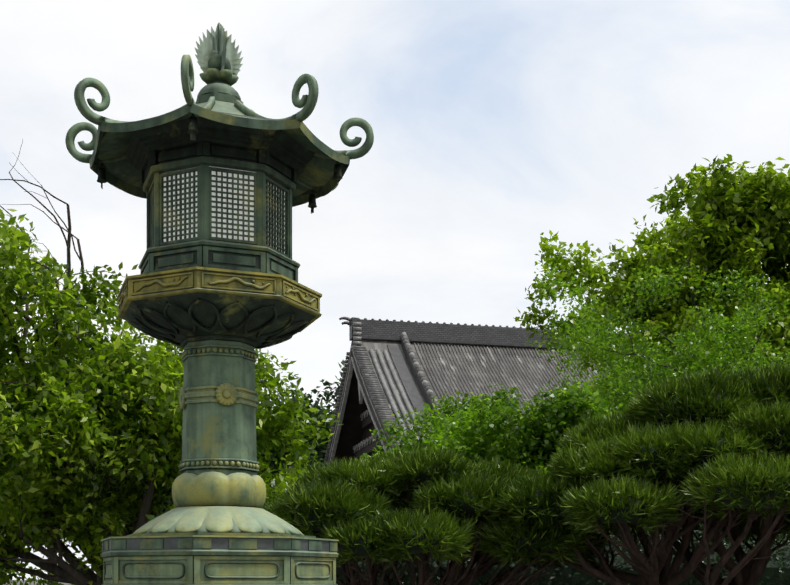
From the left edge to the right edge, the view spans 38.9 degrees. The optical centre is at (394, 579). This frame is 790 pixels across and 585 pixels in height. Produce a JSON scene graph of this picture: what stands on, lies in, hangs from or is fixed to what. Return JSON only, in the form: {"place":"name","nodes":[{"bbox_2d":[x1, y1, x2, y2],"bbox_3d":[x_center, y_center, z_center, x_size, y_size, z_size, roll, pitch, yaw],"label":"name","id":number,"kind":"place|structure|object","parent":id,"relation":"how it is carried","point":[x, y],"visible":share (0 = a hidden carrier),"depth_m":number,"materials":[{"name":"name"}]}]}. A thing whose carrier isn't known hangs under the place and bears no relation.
{"place":"outdoors","nodes":[
{"label":"outdoors","id":0,"kind":"place"},
{"bbox_2d":[3,580,70,584],"bbox_3d":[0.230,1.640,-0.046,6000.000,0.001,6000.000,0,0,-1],"label":"ground","id":1,"kind":"structure","parent":0,"point":[18,583],"depth_m":427.31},
{"bbox_2d":[7,416,80,584],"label":"dark tree","id":2,"kind":"object","parent":1,"relation":"on","point":[52,550],"depth_m":124.78,"materials":[{"name":"green plant"}]},
{"bbox_2d":[101,403,172,535],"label":"dark tree","id":3,"kind":"object","parent":1,"relation":"on","point":[164,503],"depth_m":114.43,"materials":[{"name":"green plant"}]},
{"bbox_2d":[0,141,342,584],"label":"broadleaf tree","id":4,"kind":"object","parent":1,"relation":"on","point":[66,422],"visible":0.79,"depth_m":14.92,"materials":[{"name":"green plant"}]},
{"bbox_2d":[158,360,323,512],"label":"dark tree","id":5,"kind":"object","parent":1,"relation":"on","point":[275,404],"depth_m":118.38,"materials":[{"name":"green plant"}]},
{"bbox_2d":[258,386,333,492],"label":"dark tree","id":6,"kind":"object","parent":1,"relation":"on","point":[320,449],"visible":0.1,"depth_m":113.47,"materials":[{"name":"green plant"}]},
{"bbox_2d":[266,360,344,443],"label":"dark tree","id":7,"kind":"object","parent":1,"relation":"on","point":[326,392],"depth_m":121.31,"materials":[{"name":"green plant"}]},
{"bbox_2d":[262,440,611,584],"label":"clipped pine","id":8,"kind":"object","parent":1,"relation":"on","point":[420,507],"visible":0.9,"depth_m":11.82,"materials":[{"name":"green plant"}]},
{"bbox_2d":[355,379,680,566],"bbox_3d":[2.563,-0.855,21.128,6.786,5.338,5.933,0,0,-1],"label":"bush","id":9,"kind":"object","parent":1,"relation":"on","point":[483,428],"visible":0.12,"depth_m":18.81,"materials":[{"name":"green plant"}]},
{"bbox_2d":[336,523,789,584],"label":"dark hedge","id":10,"kind":"object","parent":1,"relation":"on","point":[777,570],"visible":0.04,"depth_m":15.21,"materials":[{"name":"green plant"}]},
{"bbox_2d":[480,359,789,584],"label":"clipped pine","id":11,"kind":"object","parent":1,"relation":"on","point":[710,453],"visible":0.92,"depth_m":11.21,"materials":[{"name":"green plant"}]},
{"bbox_2d":[514,154,789,405],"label":"tall tree","id":12,"kind":"object","parent":1,"relation":"on","point":[744,223],"visible":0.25,"depth_m":34.47,"materials":[{"name":"green plant"}]},
{"bbox_2d":[521,256,789,566],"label":"tree","id":13,"kind":"object","parent":1,"relation":"on","point":[733,349],"visible":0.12,"depth_m":27.80,"materials":[{"name":"green plant"}]},
{"bbox_2d":[65,22,373,584],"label":"bronze lantern","id":14,"kind":"object","parent":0,"point":[220,177],"visible":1,"depth_m":6.58,"materials":[{"name":"green metal"}]},
{"bbox_2d":[0,0,789,579],"label":"sky","id":15,"kind":"structure","parent":0,"point":[497,125],"materials":[{"name":"white"}]},
{"bbox_2d":[323,317,789,566],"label":"temple hall","id":16,"kind":"structure","parent":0,"point":[394,366],"depth_m":89.80,"materials":[{"name":"tile"}]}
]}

